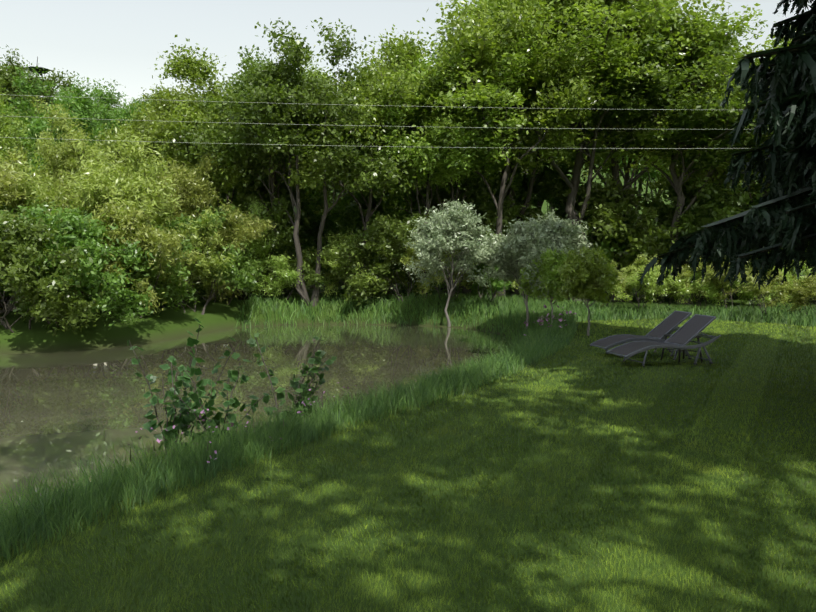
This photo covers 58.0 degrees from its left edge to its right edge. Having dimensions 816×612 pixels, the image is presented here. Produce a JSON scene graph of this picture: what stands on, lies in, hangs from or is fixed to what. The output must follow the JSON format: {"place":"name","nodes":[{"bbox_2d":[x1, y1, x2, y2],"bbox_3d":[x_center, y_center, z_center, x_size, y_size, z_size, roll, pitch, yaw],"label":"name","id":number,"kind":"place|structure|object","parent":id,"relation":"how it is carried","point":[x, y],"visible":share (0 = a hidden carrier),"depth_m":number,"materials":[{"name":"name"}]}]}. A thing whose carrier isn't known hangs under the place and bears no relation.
{"place":"outdoors","nodes":[
{"label":"outdoors","id":0,"kind":"place"},
{"bbox_2d":[0,325,511,519],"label":"pond water","id":1,"kind":"structure","parent":0,"point":[59,411],"depth_m":12.24,"materials":[{"name":"liquid"}]},
{"bbox_2d":[0,94,730,148],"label":"power lines","id":2,"kind":"object","parent":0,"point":[397,126],"visible":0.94,"depth_m":19.39,"materials":[{"name":"grey metal"}]},
{"bbox_2d":[0,0,814,133],"label":"sky","id":3,"kind":"structure","parent":0,"point":[121,41],"materials":[{"name":"white"}]},
{"bbox_2d":[0,104,815,611],"bbox_3d":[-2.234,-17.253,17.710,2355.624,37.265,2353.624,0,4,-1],"label":"ground","id":4,"kind":"structure","parent":0,"point":[158,326],"depth_m":5.06,"materials":[{"name":"green plant"}]},
{"bbox_2d":[0,84,38,157],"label":"hill tree","id":5,"kind":"object","parent":4,"relation":"on","point":[8,120],"visible":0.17,"depth_m":48.46,"materials":[{"name":"green plant"}]},
{"bbox_2d":[0,87,42,174],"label":"tree","id":6,"kind":"object","parent":4,"relation":"on","point":[14,141],"visible":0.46,"depth_m":26.66,"materials":[{"name":"green plant"}]},
{"bbox_2d":[0,195,60,313],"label":"bush","id":7,"kind":"object","parent":4,"relation":"on","point":[26,212],"visible":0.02,"depth_m":18.03,"materials":[{"name":"green plant"}]},
{"bbox_2d":[0,143,75,312],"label":"willow tree","id":8,"kind":"object","parent":4,"relation":"on","point":[7,182],"visible":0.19,"depth_m":17.77,"materials":[{"name":"green plant"}]},
{"bbox_2d":[23,56,53,158],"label":"spruce tree","id":9,"kind":"object","parent":4,"relation":"on","point":[41,70],"depth_m":62.90,"materials":[{"name":"green plant"}]},
{"bbox_2d":[0,292,87,310],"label":"bush","id":10,"kind":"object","parent":4,"relation":"on","point":[9,304],"depth_m":19.45,"materials":[{"name":"green plant"}]},
{"bbox_2d":[0,209,94,329],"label":"bush","id":11,"kind":"object","parent":4,"relation":"on","point":[20,306],"visible":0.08,"depth_m":15.85,"materials":[{"name":"green plant"}]},
{"bbox_2d":[0,210,102,336],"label":"bush","id":12,"kind":"object","parent":4,"relation":"on","point":[71,309],"visible":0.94,"depth_m":15.24,"materials":[{"name":"green plant"}]},
{"bbox_2d":[0,45,104,152],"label":"hill tree","id":13,"kind":"object","parent":4,"relation":"on","point":[6,79],"visible":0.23,"depth_m":59.39,"materials":[{"name":"green plant"}]},
{"bbox_2d":[0,64,109,162],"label":"hill tree","id":14,"kind":"object","parent":4,"relation":"on","point":[26,106],"visible":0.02,"depth_m":45.23,"materials":[{"name":"green plant"}]},
{"bbox_2d":[10,73,147,176],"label":"tree","id":15,"kind":"object","parent":4,"relation":"on","point":[79,108],"visible":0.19,"depth_m":28.74,"materials":[{"name":"green plant"}]},
{"bbox_2d":[0,199,159,329],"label":"bush","id":16,"kind":"object","parent":4,"relation":"on","point":[82,233],"visible":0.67,"depth_m":16.05,"materials":[{"name":"green plant"}]},
{"bbox_2d":[13,95,187,212],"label":"willow tree","id":17,"kind":"object","parent":4,"relation":"on","point":[55,156],"visible":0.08,"depth_m":21.74,"materials":[{"name":"green plant"}]},
{"bbox_2d":[93,85,124,114],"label":"hill tree","id":18,"kind":"object","parent":4,"relation":"on","point":[115,103],"depth_m":75.50,"materials":[{"name":"green plant"}]},
{"bbox_2d":[0,125,234,304],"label":"willow tree","id":19,"kind":"object","parent":4,"relation":"on","point":[118,184],"visible":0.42,"depth_m":19.07,"materials":[{"name":"green plant"}]},
{"bbox_2d":[87,78,151,132],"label":"hill tree","id":20,"kind":"object","parent":4,"relation":"on","point":[101,96],"depth_m":56.46,"materials":[{"name":"green plant"}]},
{"bbox_2d":[94,96,154,133],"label":"hill tree","id":21,"kind":"object","parent":4,"relation":"on","point":[131,113],"depth_m":50.90,"materials":[{"name":"green plant"}]},
{"bbox_2d":[49,201,201,313],"bbox_3d":[-7.262,-1.143,18.350,3.745,2.933,3.348,1,4,20],"label":"bush","id":22,"kind":"object","parent":4,"relation":"on","point":[168,288],"visible":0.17,"depth_m":18.45,"materials":[{"name":"green plant"}]},
{"bbox_2d":[56,200,201,317],"bbox_3d":[-7.002,-1.028,17.928,3.802,3.016,3.494,-3,5,-34],"label":"bush","id":23,"kind":"object","parent":4,"relation":"on","point":[146,233],"visible":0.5,"depth_m":17.35,"materials":[{"name":"green plant"}]},
{"bbox_2d":[113,85,167,113],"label":"hill tree","id":24,"kind":"object","parent":4,"relation":"on","point":[144,98],"depth_m":63.84,"materials":[{"name":"green plant"}]},
{"bbox_2d":[84,77,198,198],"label":"tree","id":25,"kind":"object","parent":4,"relation":"on","point":[166,102],"visible":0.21,"depth_m":25.69,"materials":[{"name":"green plant"}]},
{"bbox_2d":[119,88,172,128],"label":"hill tree","id":26,"kind":"object","parent":4,"relation":"on","point":[154,106],"depth_m":48.55,"materials":[{"name":"green plant"}]},
{"bbox_2d":[53,150,275,305],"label":"willow tree","id":27,"kind":"object","parent":4,"relation":"on","point":[185,183],"visible":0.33,"depth_m":21.67,"materials":[{"name":"green plant"}]},
{"bbox_2d":[127,318,239,454],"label":"alder sapling","id":28,"kind":"object","parent":4,"relation":"on","point":[181,419],"visible":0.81,"depth_m":7.22,"materials":[{"name":"green plant"}]},
{"bbox_2d":[125,208,244,308],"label":"bush","id":29,"kind":"object","parent":4,"relation":"on","point":[202,245],"visible":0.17,"depth_m":19.97,"materials":[{"name":"green plant"}]},
{"bbox_2d":[111,206,260,314],"bbox_3d":[-6.334,-1.179,20.489,3.620,3.151,3.236,3,5,37],"label":"bush","id":30,"kind":"object","parent":4,"relation":"on","point":[242,282],"visible":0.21,"depth_m":20.34,"materials":[{"name":"green plant"}]},
{"bbox_2d":[171,79,239,208],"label":"tree","id":31,"kind":"object","parent":4,"relation":"on","point":[187,88],"visible":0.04,"depth_m":28.38,"materials":[{"name":"green plant"}]},
{"bbox_2d":[126,162,291,291],"bbox_3d":[-7.569,-3.030,27.678,6.780,5.890,6.061,0,4,-7],"label":"understory bush","id":32,"kind":"object","parent":4,"relation":"on","point":[217,205],"visible":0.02,"depth_m":26.60,"materials":[{"name":"green plant"}]},
{"bbox_2d":[170,359,270,448],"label":"shrub","id":33,"kind":"object","parent":4,"relation":"on","point":[233,376],"visible":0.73,"depth_m":7.13,"materials":[{"name":"green plant"}]},
{"bbox_2d":[186,199,268,304],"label":"bush","id":34,"kind":"object","parent":4,"relation":"on","point":[248,266],"visible":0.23,"depth_m":21.42,"materials":[{"name":"green plant"}]},
{"bbox_2d":[148,35,323,296],"bbox_3d":[-5.624,-4.609,25.372,5.590,8.832,5.766,3,5,34],"label":"tree","id":35,"kind":"object","parent":4,"relation":"on","point":[184,67],"visible":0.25,"depth_m":24.07,"materials":[{"name":"green plant"}]},
{"bbox_2d":[207,196,315,299],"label":"bush","id":36,"kind":"object","parent":4,"relation":"on","point":[279,276],"visible":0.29,"depth_m":22.62,"materials":[{"name":"green plant"}]},
{"bbox_2d":[189,45,344,296],"bbox_3d":[-4.189,-4.145,23.260,5.149,8.152,6.745,-2,4,-21],"label":"tree","id":37,"kind":"object","parent":4,"relation":"on","point":[236,141],"visible":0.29,"depth_m":22.59,"materials":[{"name":"green plant"}]},
{"bbox_2d":[228,222,329,301],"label":"bush","id":38,"kind":"object","parent":4,"relation":"on","point":[287,237],"visible":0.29,"depth_m":22.66,"materials":[{"name":"green plant"}]},
{"bbox_2d":[218,165,344,299],"bbox_3d":[-4.815,-2.668,25.286,5.533,5.404,6.190,1,4,15],"label":"understory bush","id":39,"kind":"object","parent":4,"relation":"on","point":[278,212],"visible":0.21,"depth_m":23.85,"materials":[{"name":"green plant"}]},
{"bbox_2d":[246,330,336,425],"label":"shrub","id":40,"kind":"object","parent":4,"relation":"on","point":[303,389],"visible":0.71,"depth_m":7.86,"materials":[{"name":"green plant"}]},
{"bbox_2d":[173,17,420,305],"bbox_3d":[-3.511,-4.311,22.202,6.551,8.929,5.928,-2,4,-21],"label":"tree","id":41,"kind":"object","parent":4,"relation":"on","point":[315,97],"visible":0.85,"depth_m":21.18,"materials":[{"name":"green plant"}]},
{"bbox_2d":[282,176,355,293],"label":"understory bush","id":42,"kind":"object","parent":4,"relation":"on","point":[309,234],"visible":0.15,"depth_m":26.56,"materials":[{"name":"green plant"}]},
{"bbox_2d":[291,58,360,288],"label":"tree","id":43,"kind":"object","parent":4,"relation":"on","point":[312,74],"depth_m":30.90,"materials":[{"name":"green plant"}]},
{"bbox_2d":[135,305,575,462],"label":"flowers","id":44,"kind":"object","parent":4,"relation":"on","point":[202,411],"visible":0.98,"depth_m":6.09,"materials":[{"name":"purple plant"}]},
{"bbox_2d":[305,231,409,299],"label":"bush","id":45,"kind":"object","parent":4,"relation":"on","point":[328,253],"visible":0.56,"depth_m":23.09,"materials":[{"name":"green plant"}]},
{"bbox_2d":[270,20,445,297],"bbox_3d":[-1.593,-4.699,23.298,5.865,9.267,6.051,2,4,22],"label":"tree","id":46,"kind":"object","parent":4,"relation":"on","point":[376,87],"visible":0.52,"depth_m":22.46,"materials":[{"name":"green plant"}]},
{"bbox_2d":[306,179,433,292],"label":"understory bush","id":47,"kind":"object","parent":4,"relation":"on","point":[413,197],"visible":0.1,"depth_m":27.75,"materials":[{"name":"green plant"}]},
{"bbox_2d":[314,41,426,295],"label":"tree","id":48,"kind":"object","parent":4,"relation":"on","point":[388,291],"visible":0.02,"depth_m":24.84,"materials":[{"name":"green plant"}]},
{"bbox_2d":[308,188,446,295],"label":"understory bush","id":49,"kind":"object","parent":4,"relation":"on","point":[344,199],"visible":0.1,"depth_m":25.93,"materials":[{"name":"green plant"}]},
{"bbox_2d":[332,187,436,297],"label":"understory bush","id":50,"kind":"object","parent":4,"relation":"on","point":[350,228],"visible":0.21,"depth_m":25.14,"materials":[{"name":"green plant"}]},
{"bbox_2d":[330,208,440,305],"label":"bush","id":51,"kind":"object","parent":4,"relation":"on","point":[398,234],"visible":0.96,"depth_m":22.29,"materials":[{"name":"green plant"}]},
{"bbox_2d":[0,291,815,561],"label":"bank grass","id":52,"kind":"structure","parent":4,"relation":"on","point":[54,509],"depth_m":7.83,"materials":[{"name":"green plant"}]},
{"bbox_2d":[104,381,283,461],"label":"bank grass seedheads","id":53,"kind":"object","parent":52,"relation":"on","point":[196,420],"visible":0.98,"depth_m":5.72,"materials":[{"name":"green plant"}]},
{"bbox_2d":[340,50,498,299],"bbox_3d":[0.008,-4.091,23.868,5.552,8.072,4.920,3,5,34],"label":"tree","id":54,"kind":"object","parent":4,"relation":"on","point":[424,164],"visible":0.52,"depth_m":22.74,"materials":[{"name":"green plant"}]},
{"bbox_2d":[344,3,540,293],"bbox_3d":[2.336,-5.358,26.735,6.372,10.088,8.347,3,5,37],"label":"tree","id":55,"kind":"object","parent":4,"relation":"on","point":[461,151],"visible":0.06,"depth_m":23.56,"materials":[{"name":"green plant"}]},
{"bbox_2d":[418,181,470,289],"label":"understory bush","id":56,"kind":"object","parent":4,"relation":"on","point":[420,207],"depth_m":28.89,"materials":[{"name":"green plant"}]},
{"bbox_2d":[394,199,497,326],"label":"silver tree","id":57,"kind":"object","parent":4,"relation":"on","point":[449,228],"visible":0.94,"depth_m":20.38,"materials":[{"name":"green plant"}]},
{"bbox_2d":[398,171,511,293],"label":"understory bush","id":58,"kind":"object","parent":4,"relation":"on","point":[472,190],"visible":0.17,"depth_m":25.79,"materials":[{"name":"green plant"}]},
{"bbox_2d":[391,51,522,296],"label":"tree","id":59,"kind":"object","parent":4,"relation":"on","point":[491,147],"visible":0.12,"depth_m":23.93,"materials":[{"name":"green plant"}]},
{"bbox_2d":[400,232,518,303],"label":"bush","id":60,"kind":"object","parent":4,"relation":"on","point":[463,282],"visible":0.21,"depth_m":22.82,"materials":[{"name":"green plant"}]},
{"bbox_2d":[455,232,512,301],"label":"bush","id":61,"kind":"object","parent":4,"relation":"on","point":[476,287],"visible":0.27,"depth_m":22.53,"materials":[{"name":"green plant"}]},
{"bbox_2d":[395,0,609,295],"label":"tree","id":62,"kind":"object","parent":4,"relation":"on","point":[570,97],"visible":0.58,"depth_m":22.64,"materials":[{"name":"green plant"}]},
{"bbox_2d":[416,155,588,291],"bbox_3d":[4.077,-3.137,28.847,7.148,5.861,6.390,2,5,29],"label":"understory bush","id":63,"kind":"object","parent":4,"relation":"on","point":[519,185],"visible":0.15,"depth_m":27.70,"materials":[{"name":"green plant"}]},
{"bbox_2d":[465,189,545,298],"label":"understory bush","id":64,"kind":"object","parent":4,"relation":"on","point":[510,213],"visible":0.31,"depth_m":25.70,"materials":[{"name":"green plant"}]},
{"bbox_2d":[477,0,591,208],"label":"tree","id":65,"kind":"object","parent":4,"relation":"on","point":[540,203],"depth_m":33.71,"materials":[{"name":"green plant"}]},
{"bbox_2d":[474,209,597,329],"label":"silver tree","id":66,"kind":"object","parent":4,"relation":"on","point":[526,244],"visible":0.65,"depth_m":17.59,"materials":[{"name":"green plant"}]},
{"bbox_2d":[387,0,696,294],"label":"tree","id":67,"kind":"object","parent":4,"relation":"on","point":[496,95],"visible":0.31,"depth_m":22.10,"materials":[{"name":"green plant"}]},
{"bbox_2d":[518,246,572,327],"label":"pollard tree","id":68,"kind":"object","parent":4,"relation":"on","point":[547,274],"visible":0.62,"depth_m":16.62,"materials":[{"name":"green plant"}]},
{"bbox_2d":[478,94,628,213],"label":"tree","id":69,"kind":"object","parent":4,"relation":"on","point":[551,208],"depth_m":39.20,"materials":[{"name":"green plant"}]},
{"bbox_2d":[552,244,622,335],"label":"pollard tree","id":70,"kind":"object","parent":4,"relation":"on","point":[592,275],"visible":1,"depth_m":15.07,"materials":[{"name":"green plant"}]},
{"bbox_2d":[396,0,795,301],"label":"tree","id":71,"kind":"object","parent":4,"relation":"on","point":[596,16],"visible":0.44,"depth_m":23.09,"materials":[{"name":"green plant"}]},
{"bbox_2d":[545,177,653,296],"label":"understory bush","id":72,"kind":"object","parent":4,"relation":"on","point":[560,212],"visible":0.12,"depth_m":26.73,"materials":[{"name":"green plant"}]},
{"bbox_2d":[526,167,690,302],"bbox_3d":[6.865,-2.432,26.111,6.038,5.125,5.398,4,5,42],"label":"understory bush","id":73,"kind":"object","parent":4,"relation":"on","point":[604,210],"visible":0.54,"depth_m":25.52,"materials":[{"name":"green plant"}]},
{"bbox_2d":[541,70,679,289],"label":"tree","id":74,"kind":"object","parent":4,"relation":"on","point":[629,178],"depth_m":34.41,"materials":[{"name":"green plant"}]},
{"bbox_2d":[570,149,659,223],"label":"tree","id":75,"kind":"object","parent":4,"relation":"on","point":[640,182],"depth_m":57.95,"materials":[{"name":"green plant"}]},
{"bbox_2d":[593,195,640,292],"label":"understory bush","id":76,"kind":"object","parent":4,"relation":"on","point":[633,228],"depth_m":30.19,"materials":[{"name":"green plant"}]},
{"bbox_2d":[606,260,634,305],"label":"hedge sapling","id":77,"kind":"object","parent":4,"relation":"on","point":[625,286],"visible":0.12,"depth_m":20.46,"materials":[{"name":"green plant"}]},
{"bbox_2d":[584,155,664,227],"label":"tree","id":78,"kind":"object","parent":4,"relation":"on","point":[651,175],"visible":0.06,"depth_m":55.90,"materials":[{"name":"green plant"}]},
{"bbox_2d":[490,0,774,301],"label":"tree","id":79,"kind":"object","parent":4,"relation":"on","point":[614,170],"visible":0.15,"depth_m":24.70,"materials":[{"name":"green plant"}]},
{"bbox_2d":[610,263,670,311],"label":"hedge sapling","id":80,"kind":"object","parent":4,"relation":"on","point":[647,286],"visible":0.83,"depth_m":19.75,"materials":[{"name":"green plant"}]},
{"bbox_2d":[590,310,691,357],"bbox_3d":[3.967,0.467,12.432,1.676,0.728,0.539,-1,4,-12],"label":"lounger","id":81,"kind":"object","parent":4,"relation":"on","point":[670,323],"visible":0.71,"depth_m":12.42,"materials":[{"name":"metal"}]},
{"bbox_2d":[618,253,666,311],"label":"hedge sapling","id":82,"kind":"object","parent":4,"relation":"on","point":[629,270],"visible":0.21,"depth_m":20.96,"materials":[{"name":"green plant"}]},
{"bbox_2d":[538,3,773,303],"bbox_3d":[8.841,-5.085,25.303,11.114,10.332,8.483,2,4,24],"label":"tree","id":83,"kind":"object","parent":4,"relation":"on","point":[643,89],"visible":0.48,"depth_m":23.79,"materials":[{"name":"green plant"}]},
{"bbox_2d":[606,314,720,366],"bbox_3d":[3.957,0.522,11.386,1.676,0.728,0.539,-1,4,-16],"label":"lounger","id":84,"kind":"object","parent":4,"relation":"on","point":[689,330],"visible":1,"depth_m":11.35,"materials":[{"name":"metal"}]},
{"bbox_2d":[631,265,695,306],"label":"hedge sapling","id":85,"kind":"object","parent":4,"relation":"on","point":[671,283],"visible":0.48,"depth_m":20.59,"materials":[{"name":"green plant"}]},
{"bbox_2d":[585,44,768,298],"bbox_3d":[11.054,-5.084,26.896,9.609,10.014,8.933,-4,5,-42],"label":"tree","id":86,"kind":"object","parent":4,"relation":"on","point":[664,153],"visible":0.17,"depth_m":25.47,"materials":[{"name":"green plant"}]},
{"bbox_2d":[616,190,741,299],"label":"understory bush","id":87,"kind":"object","parent":4,"relation":"on","point":[656,204],"visible":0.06,"depth_m":26.94,"materials":[{"name":"green plant"}]},
{"bbox_2d":[660,334,702,362],"bbox_3d":[4.412,0.683,11.861,0.462,0.428,0.462,-1,4,-18],"label":"side table","id":88,"kind":"object","parent":4,"relation":"on","point":[679,350],"visible":0.56,"depth_m":11.83,"materials":[{"name":"grey metal"}]},
{"bbox_2d":[645,143,725,211],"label":"tree","id":89,"kind":"object","parent":4,"relation":"on","point":[657,175],"depth_m":56.27,"materials":[{"name":"green plant"}]},
{"bbox_2d":[670,256,728,309],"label":"hedge sapling","id":90,"kind":"object","parent":4,"relation":"on","point":[686,272],"visible":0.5,"depth_m":20.62,"materials":[{"name":"green plant"}]},
{"bbox_2d":[684,271,725,306],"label":"hedge sapling","id":91,"kind":"object","parent":4,"relation":"on","point":[710,289],"visible":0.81,"depth_m":20.77,"materials":[{"name":"green plant"}]},
{"bbox_2d":[654,50,767,195],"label":"tree","id":92,"kind":"object","parent":4,"relation":"on","point":[715,179],"depth_m":32.91,"materials":[{"name":"green plant"}]},
{"bbox_2d":[648,171,801,305],"bbox_3d":[10.399,-2.354,25.690,5.384,5.064,6.023,0,4,3],"label":"understory bush","id":93,"kind":"object","parent":4,"relation":"on","point":[712,203],"visible":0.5,"depth_m":25.02,"materials":[{"name":"green plant"}]},
{"bbox_2d":[637,0,815,290],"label":"spruce tree","id":94,"kind":"object","parent":4,"relation":"on","point":[778,223],"visible":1,"depth_m":7.09,"materials":[{"name":"green plant"}]},
{"bbox_2d":[660,44,797,301],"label":"tree","id":95,"kind":"object","parent":4,"relation":"on","point":[723,177],"depth_m":26.00,"materials":[{"name":"green plant"}]},
{"bbox_2d":[707,258,758,310],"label":"hedge sapling","id":96,"kind":"object","parent":4,"relation":"on","point":[724,292],"visible":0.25,"depth_m":20.51,"materials":[{"name":"green plant"}]},
{"bbox_2d":[738,159,770,192],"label":"tree","id":97,"kind":"object","parent":4,"relation":"on","point":[757,182],"visible":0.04,"depth_m":26.27,"materials":[{"name":"green plant"}]},
{"bbox_2d":[734,277,780,307],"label":"hedge sapling","id":98,"kind":"object","parent":4,"relation":"on","point":[742,293],"visible":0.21,"depth_m":21.08,"materials":[{"name":"green plant"}]},
{"bbox_2d":[733,191,793,296],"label":"understory bush","id":99,"kind":"object","parent":4,"relation":"on","point":[784,260],"depth_m":27.91,"materials":[{"name":"green plant"}]},
{"bbox_2d":[720,183,809,300],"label":"understory bush","id":100,"kind":"object","parent":4,"relation":"on","point":[757,198],"depth_m":27.61,"materials":[{"name":"green plant"}]},
{"bbox_2d":[743,267,794,320],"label":"hedge","id":101,"kind":"object","parent":4,"relation":"on","point":[781,290],"visible":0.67,"depth_m":18.27,"materials":[{"name":"green plant"}]},
{"bbox_2d":[761,260,795,308],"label":"hedge sapling","id":102,"kind":"object","parent":4,"relation":"on","point":[788,278],"visible":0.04,"depth_m":21.00,"materials":[{"name":"green plant"}]},
{"bbox_2d":[770,275,815,305],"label":"hedge sapling","id":103,"kind":"object","parent":4,"relation":"on","point":[794,284],"visible":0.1,"depth_m":21.25,"materials":[{"name":"green plant"}]},
{"bbox_2d":[780,273,815,313],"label":"hedge","id":104,"kind":"object","parent":4,"relation":"on","point":[800,295],"visible":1,"depth_m":18.73,"materials":[{"name":"green plant"}]},
{"bbox_2d":[796,261,815,308],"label":"hedge sapling","id":105,"kind":"object","parent":4,"relation":"on","point":[806,272],"visible":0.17,"depth_m":21.40,"materials":[{"name":"green plant"}]}
]}

